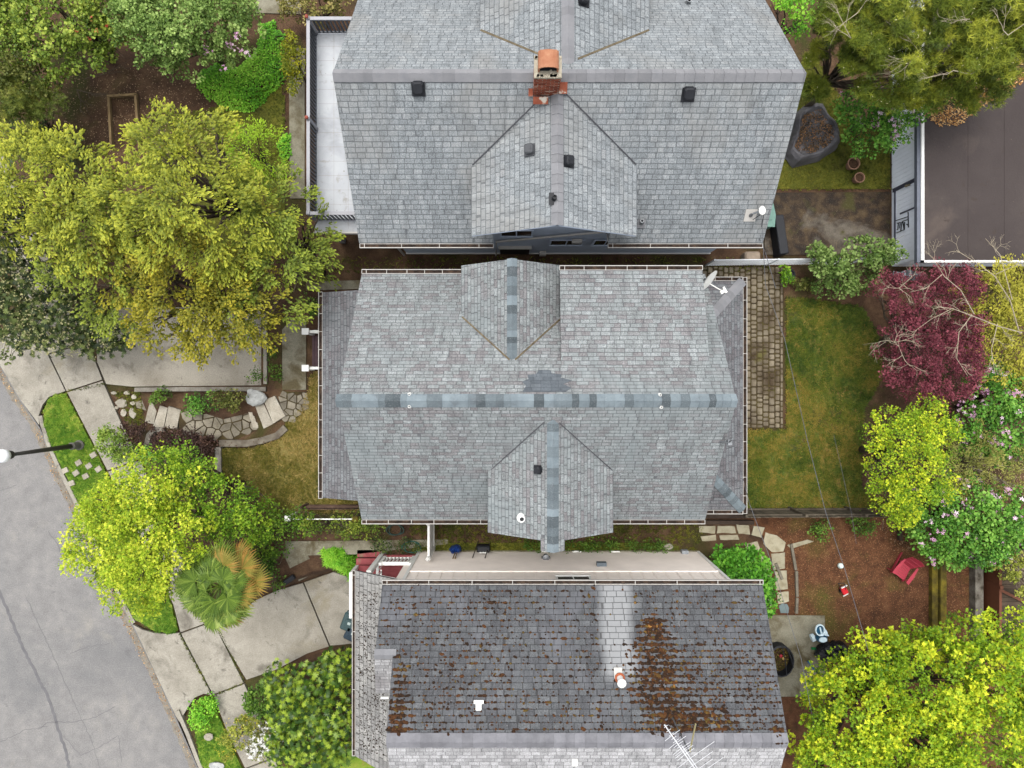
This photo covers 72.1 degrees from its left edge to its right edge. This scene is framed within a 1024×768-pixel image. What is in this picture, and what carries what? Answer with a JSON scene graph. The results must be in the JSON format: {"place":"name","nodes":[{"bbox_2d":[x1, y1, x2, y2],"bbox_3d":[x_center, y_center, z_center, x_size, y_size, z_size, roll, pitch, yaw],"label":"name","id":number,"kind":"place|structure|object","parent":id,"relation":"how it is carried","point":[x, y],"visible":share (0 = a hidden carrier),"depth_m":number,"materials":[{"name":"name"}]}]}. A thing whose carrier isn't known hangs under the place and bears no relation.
{"place":"outdoors","nodes":[
{"label":"outdoors","id":0,"kind":"place"},
{"bbox_2d":[0,366,197,767],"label":"road","id":1,"kind":"structure","parent":0,"point":[100,677],"depth_m":28.50,"materials":[{"name":"grey asphalt"}]},
{"bbox_2d":[0,485,121,767],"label":"road cracks","id":2,"kind":"object","parent":1,"relation":"on","point":[38,679],"visible":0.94,"depth_m":28.50,"materials":[{"name":"grey asphalt"}]},
{"bbox_2d":[0,368,195,767],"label":"road gutter","id":3,"kind":"object","parent":1,"relation":"on","point":[63,488],"visible":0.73,"depth_m":28.49,"materials":[{"name":"grey concrete"}]},
{"bbox_2d":[0,156,281,767],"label":"sidewalk","id":4,"kind":"structure","parent":0,"point":[93,404],"depth_m":28.33,"materials":[{"name":"concrete"}]},
{"bbox_2d":[92,422,136,464],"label":"shrub","id":5,"kind":"object","parent":4,"relation":"on","point":[105,434],"visible":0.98,"depth_m":27.06,"materials":[{"name":"green plant"}]},
{"bbox_2d":[96,307,260,386],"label":"driveway","id":6,"kind":"structure","parent":0,"point":[136,366],"depth_m":28.32,"materials":[{"name":"concrete"}]},
{"bbox_2d":[255,0,300,14],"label":"side path","id":7,"kind":"structure","parent":0,"point":[269,6],"depth_m":27.48,"materials":[{"name":"concrete"}]},
{"bbox_2d":[218,571,351,679],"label":"driveway","id":8,"kind":"structure","parent":0,"point":[282,626],"depth_m":28.32,"materials":[{"name":"concrete"}]},
{"bbox_2d":[221,371,358,516],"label":"front lawn","id":9,"kind":"structure","parent":0,"point":[281,445],"depth_m":27.50,"materials":[{"name":"green plant"}]},
{"bbox_2d":[152,435,275,548],"bbox_3d":[-10.459,3.795,25.409,2.507,4.643,5.168,-38,90,0],"label":"maple tree","id":10,"kind":"object","parent":9,"relation":"on","point":[218,479],"visible":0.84,"depth_m":24.21,"materials":[{"name":"green plant"}]},
{"bbox_2d":[289,48,304,198],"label":"side path","id":11,"kind":"structure","parent":0,"point":[297,120],"depth_m":27.48,"materials":[{"name":"concrete"}]},
{"bbox_2d":[0,0,1023,767],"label":"ground","id":12,"kind":"structure","parent":0,"point":[312,568],"depth_m":27.53,"materials":[{"name":"soil"}]},
{"bbox_2d":[0,334,65,424],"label":"driveway apron","id":13,"kind":"object","parent":12,"relation":"on","point":[36,382],"visible":0.86,"depth_m":28.39,"materials":[{"name":"concrete"}]},
{"bbox_2d":[0,17,65,118],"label":"budding tree","id":14,"kind":"object","parent":12,"relation":"on","point":[5,70],"visible":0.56,"depth_m":24.33,"materials":[{"name":"green plant"}]},
{"bbox_2d":[0,62,69,160],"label":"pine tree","id":15,"kind":"object","parent":12,"relation":"on","point":[21,103],"visible":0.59,"depth_m":24.47,"materials":[{"name":"green plant"}]},
{"bbox_2d":[0,191,136,361],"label":"shrub","id":16,"kind":"object","parent":12,"relation":"on","point":[29,328],"visible":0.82,"depth_m":24.85,"materials":[{"name":"green plant"}]},
{"bbox_2d":[0,0,155,102],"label":"broadleaf tree","id":17,"kind":"object","parent":12,"relation":"on","point":[24,30],"visible":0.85,"depth_m":24.19,"materials":[{"name":"green plant"}]},
{"bbox_2d":[0,119,169,283],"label":"broadleaf tree","id":18,"kind":"object","parent":12,"relation":"on","point":[47,148],"visible":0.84,"depth_m":21.55,"materials":[{"name":"green plant"}]},
{"bbox_2d":[38,415,135,623],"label":"kerb","id":19,"kind":"structure","parent":12,"relation":"on","point":[56,462],"depth_m":28.34,"materials":[{"name":"concrete"}]},
{"bbox_2d":[28,164,188,345],"bbox_3d":[-13.191,-4.238,24.069,4.162,7.300,5.783,33,90,0],"label":"broadleaf tree","id":20,"kind":"object","parent":12,"relation":"on","point":[115,317],"visible":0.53,"depth_m":22.44,"materials":[{"name":"green plant"}]},
{"bbox_2d":[42,393,178,634],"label":"planting strip lawn","id":21,"kind":"structure","parent":12,"relation":"on","point":[52,408],"depth_m":28.34,"materials":[{"name":"green plant"}]},
{"bbox_2d":[0,440,84,462],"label":"street lamp","id":22,"kind":"object","parent":21,"relation":"on","point":[6,455],"visible":1,"depth_m":25.89,"materials":[{"name":"brown metal"}]},
{"bbox_2d":[107,93,141,146],"bbox_3d":[-15.113,-10.221,27.430,1.179,0.160,2.112,-4,90,0],"label":"raised garden bed","id":23,"kind":"object","parent":12,"relation":"on","point":[110,118],"visible":0.74,"depth_m":27.35,"materials":[{"name":"brown wood"}]},
{"bbox_2d":[61,64,211,153],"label":"leaf litter","id":24,"kind":"object","parent":12,"relation":"on","point":[132,104],"visible":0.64,"depth_m":27.49,"materials":[{"name":"brown plant"}]},
{"bbox_2d":[120,418,154,449],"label":"shrub","id":25,"kind":"object","parent":12,"relation":"on","point":[131,431],"visible":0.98,"depth_m":27.37,"materials":[{"name":"brown plant"}]},
{"bbox_2d":[56,439,222,622],"bbox_3d":[-12.269,4.865,24.631,5.889,7.115,4.879,-44,90,0],"label":"maple tree","id":26,"kind":"object","parent":12,"relation":"on","point":[162,535],"visible":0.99,"depth_m":22.54,"materials":[{"name":"green plant"}]},
{"bbox_2d":[142,401,179,428],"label":"stone stairs","id":27,"kind":"structure","parent":12,"relation":"on","point":[168,416],"depth_m":27.82,"materials":[{"name":"grey stone"}]},
{"bbox_2d":[133,624,211,721],"bbox_3d":[-13.617,11.332,28.455,1.761,0.230,4.352,-25,90,0],"label":"driveway apron","id":28,"kind":"object","parent":12,"relation":"on","point":[179,677],"visible":0.95,"depth_m":28.37,"materials":[{"name":"concrete"}]},
{"bbox_2d":[149,424,218,465],"bbox_3d":[-12.604,2.462,27.256,2.664,1.289,1.836,0,90,0],"label":"shrub","id":29,"kind":"object","parent":12,"relation":"on","point":[197,440],"visible":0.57,"depth_m":26.90,"materials":[{"name":"purple plant"}]},
{"bbox_2d":[102,0,266,83],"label":"lilac bush","id":30,"kind":"object","parent":12,"relation":"on","point":[153,26],"visible":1,"depth_m":23.90,"materials":[{"name":"green plant"}]},
{"bbox_2d":[81,193,292,370],"bbox_3d":[-10.447,-3.240,24.807,6.648,7.666,5.633,0,90,0],"label":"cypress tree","id":31,"kind":"object","parent":12,"relation":"on","point":[204,297],"visible":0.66,"depth_m":22.41,"materials":[{"name":"green plant"}]},
{"bbox_2d":[176,709,203,767],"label":"kerb","id":32,"kind":"structure","parent":12,"relation":"on","point":[181,717],"depth_m":28.34,"materials":[{"name":"concrete"}]},
{"bbox_2d":[78,95,311,297],"bbox_3d":[-9.877,-5.822,23.276,6.532,8.898,5.923,40,90,0],"label":"broadleaf tree","id":33,"kind":"object","parent":12,"relation":"on","point":[225,196],"visible":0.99,"depth_m":20.62,"materials":[{"name":"green plant"}]},
{"bbox_2d":[134,387,266,391],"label":"retaining wall","id":34,"kind":"structure","parent":12,"relation":"on","point":[149,389],"depth_m":27.40,"materials":[{"name":"grey concrete"}]},
{"bbox_2d":[181,389,223,416],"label":"shrub","id":35,"kind":"object","parent":12,"relation":"on","point":[198,403],"visible":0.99,"depth_m":27.07,"materials":[{"name":"green plant"}]},
{"bbox_2d":[179,408,254,440],"bbox_3d":[-11.458,1.574,27.800,3.274,0.200,1.335,0,90,0],"label":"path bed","id":36,"kind":"object","parent":12,"relation":"on","point":[182,423],"visible":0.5,"depth_m":27.70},
{"bbox_2d":[181,409,256,440],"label":"flagstone path","id":37,"kind":"structure","parent":36,"relation":"on","point":[224,427],"depth_m":27.67,"materials":[{"name":"grey stone"}]},
{"bbox_2d":[191,695,242,767],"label":"planting strip lawn","id":38,"kind":"structure","parent":12,"relation":"on","point":[214,745],"depth_m":28.34,"materials":[{"name":"green plant"}]},
{"bbox_2d":[187,691,219,733],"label":"shrub","id":39,"kind":"object","parent":38,"relation":"on","point":[209,708],"visible":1,"depth_m":27.88,"materials":[{"name":"green plant"}]},
{"bbox_2d":[147,78,287,254],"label":"moss lawn","id":40,"kind":"structure","parent":12,"relation":"on","point":[264,115],"depth_m":27.50,"materials":[{"name":"green plant"}]},
{"bbox_2d":[173,538,272,633],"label":"palm tree","id":41,"kind":"object","parent":12,"relation":"on","point":[236,575],"visible":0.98,"depth_m":22.80,"materials":[{"name":"green plant"}]},
{"bbox_2d":[210,387,248,413],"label":"shrub","id":42,"kind":"object","parent":12,"relation":"on","point":[229,401],"visible":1,"depth_m":26.98,"materials":[{"name":"green plant"}]},
{"bbox_2d":[214,713,264,763],"bbox_3d":[-10.645,13.639,27.721,2.391,1.817,1.482,-33,90,0],"label":"shrub","id":43,"kind":"object","parent":12,"relation":"on","point":[232,732],"visible":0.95,"depth_m":27.25,"materials":[{"name":"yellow plant"}]},
{"bbox_2d":[196,20,287,112],"bbox_3d":[-10.191,-12.180,27.261,4.062,0.546,2.586,-41,90,0],"label":"ground cover","id":44,"kind":"object","parent":12,"relation":"on","point":[239,71],"visible":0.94,"depth_m":27.16,"materials":[{"name":"green plant"}]},
{"bbox_2d":[219,425,287,446],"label":"retaining wall","id":45,"kind":"structure","parent":12,"relation":"on","point":[280,432],"depth_m":27.38,"materials":[{"name":"grey concrete"}]},
{"bbox_2d":[219,114,295,195],"bbox_3d":[-9.325,-8.371,25.981,2.927,3.446,2.765,0,90,0],"label":"shrub","id":46,"kind":"object","parent":12,"relation":"on","point":[256,133],"visible":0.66,"depth_m":25.32,"materials":[{"name":"green plant"}]},
{"bbox_2d":[241,682,281,721],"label":"shrub","id":47,"kind":"object","parent":12,"relation":"on","point":[250,706],"visible":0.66,"depth_m":26.99,"materials":[{"name":"green plant"}]},
{"bbox_2d":[239,717,283,764],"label":"azalea","id":48,"kind":"object","parent":12,"relation":"on","point":[256,743],"visible":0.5,"depth_m":26.94,"materials":[{"name":"white plant"}]},
{"bbox_2d":[248,396,285,427],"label":"stone stairs","id":49,"kind":"structure","parent":12,"relation":"on","point":[274,409],"depth_m":27.43,"materials":[{"name":"grey stone"}]},
{"bbox_2d":[256,540,293,597],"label":"shrub","id":50,"kind":"object","parent":12,"relation":"on","point":[269,564],"visible":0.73,"depth_m":27.06,"materials":[{"name":"green plant"}]},
{"bbox_2d":[213,163,345,341],"bbox_3d":[-7.646,-4.182,24.376,4.112,6.732,5.603,0,90,0],"label":"broadleaf tree","id":51,"kind":"object","parent":12,"relation":"on","point":[306,255],"visible":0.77,"depth_m":22.48,"materials":[{"name":"green plant"}]},
{"bbox_2d":[244,502,318,566],"bbox_3d":[-8.967,5.558,26.828,3.265,1.774,1.860,-31,90,0],"label":"shrub","id":52,"kind":"object","parent":12,"relation":"on","point":[279,533],"visible":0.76,"depth_m":26.40,"materials":[{"name":"green plant"}]},
{"bbox_2d":[272,24,305,96],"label":"hedge","id":53,"kind":"object","parent":12,"relation":"on","point":[294,53],"visible":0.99,"depth_m":25.77,"materials":[{"name":"green plant"}]},
{"bbox_2d":[279,391,308,423],"bbox_3d":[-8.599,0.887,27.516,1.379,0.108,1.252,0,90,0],"label":"flagstone path","id":54,"kind":"structure","parent":12,"relation":"on","point":[291,405],"depth_m":27.47,"materials":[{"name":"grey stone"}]},
{"bbox_2d":[282,320,305,389],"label":"porch walk","id":55,"kind":"structure","parent":12,"relation":"on","point":[293,357],"depth_m":27.47,"materials":[{"name":"concrete"}]},
{"bbox_2d":[259,645,356,767],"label":"rhododendron","id":56,"kind":"object","parent":12,"relation":"on","point":[310,707],"visible":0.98,"depth_m":25.04,"materials":[{"name":"green plant"}]},
{"bbox_2d":[276,0,353,28],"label":"shrub","id":57,"kind":"object","parent":12,"relation":"on","point":[328,9],"visible":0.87,"depth_m":25.75,"materials":[{"name":"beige plant"}]},
{"bbox_2d":[306,280,359,290],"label":"narrow walk","id":58,"kind":"structure","parent":12,"relation":"on","point":[353,284],"depth_m":27.48,"materials":[{"name":"concrete"}]},
{"bbox_2d":[279,503,386,544],"bbox_3d":[-6.707,5.214,26.878,4.188,1.698,1.684,0,90,0],"label":"hedge","id":59,"kind":"object","parent":12,"relation":"on","point":[336,523],"visible":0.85,"depth_m":26.48,"materials":[{"name":"green plant"}]},
{"bbox_2d":[318,545,357,582],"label":"bush","id":60,"kind":"object","parent":12,"relation":"on","point":[335,558],"visible":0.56,"depth_m":27.35,"materials":[{"name":"green plant"}]},
{"bbox_2d":[285,539,447,555],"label":"narrow walk","id":61,"kind":"structure","parent":12,"relation":"on","point":[306,548],"depth_m":27.48,"materials":[{"name":"concrete"}]},
{"bbox_2d":[370,532,423,555],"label":"shrub","id":62,"kind":"object","parent":12,"relation":"on","point":[389,547],"visible":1,"depth_m":27.02,"materials":[{"name":"green plant"}]},
{"bbox_2d":[302,258,746,552],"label":"house","id":63,"kind":"structure","parent":12,"relation":"on","point":[552,407],"depth_m":20.99,"materials":[{"name":"grey"}]},
{"bbox_2d":[308,256,768,272],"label":"grass","id":64,"kind":"structure","parent":12,"relation":"on","point":[577,259],"depth_m":27.48,"materials":[{"name":"green plant"}]},
{"bbox_2d":[305,0,806,255],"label":"house","id":65,"kind":"structure","parent":12,"relation":"on","point":[539,127],"depth_m":20.55,"materials":[{"name":"grey"}]},
{"bbox_2d":[349,549,788,767],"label":"house","id":66,"kind":"structure","parent":12,"relation":"on","point":[543,659],"depth_m":20.96,"materials":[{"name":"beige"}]},
{"bbox_2d":[664,717,721,767],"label":"tv antenna","id":67,"kind":"object","parent":66,"relation":"attached to","point":[688,749],"visible":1,"depth_m":18.10,"materials":[{"name":"metal"}]},
{"bbox_2d":[700,514,753,524],"bbox_3d":[8.300,5.235,27.375,2.600,0.250,0.430,0,90,0],"label":"timber stack","id":68,"kind":"object","parent":12,"relation":"on","point":[729,522],"visible":0.5,"depth_m":27.30,"materials":[{"name":"brown wood"}]},
{"bbox_2d":[703,265,783,427],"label":"patio pavers","id":69,"kind":"object","parent":12,"relation":"on","point":[765,354],"visible":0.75,"depth_m":27.47,"materials":[{"name":"beige stone"}]},
{"bbox_2d":[709,542,782,618],"bbox_3d":[8.838,7.187,26.356,3.574,2.719,2.220,42,90,0],"label":"viburnum","id":70,"kind":"object","parent":12,"relation":"on","point":[735,562],"visible":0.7,"depth_m":25.61,"materials":[{"name":"green plant"}]},
{"bbox_2d":[699,525,813,607],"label":"flagstone path","id":71,"kind":"structure","parent":12,"relation":"on","point":[774,543],"depth_m":27.48,"materials":[{"name":"beige stone"}]},
{"bbox_2d":[770,0,820,42],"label":"broadleaf tree","id":72,"kind":"object","parent":12,"relation":"on","point":[794,16],"visible":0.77,"depth_m":24.43,"materials":[{"name":"green plant"}]},
{"bbox_2d":[705,257,905,265],"bbox_3d":[11.125,-4.660,26.845,7.210,1.310,0.060,-1,90,0],"label":"fence","id":73,"kind":"object","parent":12,"relation":"on","point":[746,261],"visible":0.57,"depth_m":26.73,"materials":[{"name":"metal"}]},
{"bbox_2d":[740,506,885,517],"bbox_3d":[11.221,4.844,26.645,5.328,1.710,0.128,0,90,0],"label":"plank fence","id":74,"kind":"object","parent":12,"relation":"on","point":[791,512],"visible":0.91,"depth_m":26.55,"materials":[{"name":"brown wood"}]},
{"bbox_2d":[764,192,889,254],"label":"back slab","id":75,"kind":"structure","parent":12,"relation":"on","point":[827,219],"depth_m":27.47,"materials":[{"name":"grey concrete"}]},
{"bbox_2d":[769,214,788,257],"bbox_3d":[10.275,-5.700,27.150,0.350,0.700,1.500,-8,90,0],"label":"grill","id":76,"kind":"object","parent":75,"relation":"on","point":[779,240],"visible":0.91,"depth_m":26.80,"materials":[{"name":"black metal"}]},
{"bbox_2d":[800,232,908,299],"bbox_3d":[12.477,-4.342,26.369,3.870,2.692,2.418,0,90,0],"label":"shrub","id":77,"kind":"object","parent":12,"relation":"on","point":[837,271],"visible":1,"depth_m":25.67,"materials":[{"name":"green plant"}]},
{"bbox_2d":[800,0,953,114],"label":"pine tree","id":78,"kind":"object","parent":12,"relation":"on","point":[870,42],"visible":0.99,"depth_m":21.55,"materials":[{"name":"green plant"}]},
{"bbox_2d":[748,511,1023,767],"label":"bark mulch","id":79,"kind":"object","parent":12,"relation":"on","point":[792,710],"visible":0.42,"depth_m":27.50,"materials":[{"name":"brown plant"}]},
{"bbox_2d":[768,615,824,696],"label":"garden slab","id":80,"kind":"structure","parent":79,"relation":"on","point":[802,628],"depth_m":27.47,"materials":[{"name":"concrete"}]},
{"bbox_2d":[772,641,794,676],"bbox_3d":[10.321,10.643,27.181,1.028,0.637,1.224,0,90,0],"label":"plant pot","id":81,"kind":"object","parent":80,"relation":"on","point":[784,667],"visible":0.73,"depth_m":27.31,"materials":[{"name":"black plastic"}]},
{"bbox_2d":[787,601,1023,767],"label":"maple tree","id":82,"kind":"object","parent":79,"relation":"on","point":[875,687],"visible":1,"depth_m":21.60,"materials":[{"name":"green plant"}]},
{"bbox_2d":[887,552,923,584],"bbox_3d":[15.159,7.088,27.089,0.800,0.892,0.962,37,90,0],"label":"adirondack chair","id":83,"kind":"object","parent":79,"relation":"on","point":[909,563],"visible":1,"depth_m":27.04,"materials":[{"name":"red plastic"}]},
{"bbox_2d":[929,551,946,644],"bbox_3d":[16.524,8.318,27.350,0.498,0.400,3.604,0,90,0],"label":"retaining timber","id":84,"kind":"object","parent":79,"relation":"on","point":[937,596],"visible":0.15,"depth_m":27.27,"materials":[{"name":"brown wood"}]},
{"bbox_2d":[969,553,983,639],"bbox_3d":[18.016,8.321,27.335,0.324,0.430,3.485,0,90,0],"label":"retaining timber","id":85,"kind":"object","parent":79,"relation":"on","point":[976,589],"visible":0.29,"depth_m":27.13,"materials":[{"name":"wood"}]},
{"bbox_2d":[864,257,992,419],"bbox_3d":[14.490,-1.560,25.318,3.846,4.854,5.689,0,90,0],"label":"japanese maple","id":86,"kind":"object","parent":12,"relation":"on","point":[912,321],"visible":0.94,"depth_m":23.84,"materials":[{"name":"red plant"}]},
{"bbox_2d":[864,235,1022,375],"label":"bare tree","id":87,"kind":"object","parent":12,"relation":"on","point":[971,315],"visible":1,"depth_m":22.86,"materials":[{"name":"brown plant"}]},
{"bbox_2d":[892,0,1023,265],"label":"garage","id":88,"kind":"structure","parent":12,"relation":"on","point":[964,181],"depth_m":25.17,"materials":[{"name":"brown"}]},
{"bbox_2d":[924,60,1023,126],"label":"leaf litter","id":89,"kind":"object","parent":88,"relation":"on","point":[955,114],"visible":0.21,"depth_m":25.14,"materials":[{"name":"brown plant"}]},
{"bbox_2d":[897,470,1023,572],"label":"rhododendron","id":90,"kind":"object","parent":12,"relation":"on","point":[1001,544],"visible":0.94,"depth_m":24.89,"materials":[{"name":"green plant"}]},
{"bbox_2d":[903,0,1023,118],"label":"pine tree","id":91,"kind":"object","parent":12,"relation":"on","point":[986,24],"visible":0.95,"depth_m":20.91,"materials":[{"name":"green plant"}]},
{"bbox_2d":[909,414,1023,512],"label":"shrub","id":92,"kind":"object","parent":12,"relation":"on","point":[966,458],"visible":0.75,"depth_m":24.76,"materials":[{"name":"green plant"}]},
{"bbox_2d":[945,354,1023,469],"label":"rhododendron","id":93,"kind":"object","parent":12,"relation":"on","point":[1013,410],"visible":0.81,"depth_m":24.84,"materials":[{"name":"green plant"}]},
{"bbox_2d":[948,253,1023,406],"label":"conifer shrub","id":94,"kind":"object","parent":12,"relation":"on","point":[1017,302],"visible":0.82,"depth_m":24.05,"materials":[{"name":"yellow plant"}]},
{"bbox_2d":[980,518,1023,600],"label":"shrub","id":95,"kind":"object","parent":12,"relation":"on","point":[1018,575],"visible":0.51,"depth_m":25.61,"materials":[{"name":"green plant"}]},
{"bbox_2d":[409,524,702,551],"bbox_3d":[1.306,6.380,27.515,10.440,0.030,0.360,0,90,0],"label":"side lawn","id":96,"kind":"structure","parent":0,"point":[501,545],"depth_m":27.50,"materials":[{"name":"green plant"}]},
{"bbox_2d":[747,296,883,510],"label":"lawn","id":97,"kind":"structure","parent":0,"point":[793,449],"depth_m":27.50,"materials":[{"name":"green plant"}]},
{"bbox_2d":[858,392,967,531],"bbox_3d":[13.713,2.695,25.270,3.937,4.905,4.917,0,90,0],"label":"maple tree","id":98,"kind":"object","parent":97,"relation":"on","point":[881,448],"visible":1,"depth_m":23.67,"materials":[{"name":"green plant"}]},
{"bbox_2d":[777,62,891,190],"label":"neighbour lawn","id":99,"kind":"structure","parent":0,"point":[871,165],"depth_m":27.50,"materials":[{"name":"green plant"}]},
{"bbox_2d":[785,103,839,167],"bbox_3d":[11.488,-9.618,27.181,2.356,0.598,2.122,-35,90,0],"label":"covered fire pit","id":100,"kind":"object","parent":99,"relation":"on","point":[814,135],"visible":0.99,"depth_m":27.03,"materials":[{"name":"grey fabric"}]},
{"bbox_2d":[829,75,947,159],"bbox_3d":[13.183,-9.832,25.819,3.363,3.798,2.920,32,90,0],"label":"rhododendron","id":101,"kind":"object","parent":99,"relation":"on","point":[880,116],"visible":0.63,"depth_m":25.02,"materials":[{"name":"green plant"}]},
{"bbox_2d":[982,513,1023,644],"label":"wooden deck","id":102,"kind":"structure","parent":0,"point":[999,595],"depth_m":26.66,"materials":[{"name":"brown wood"}]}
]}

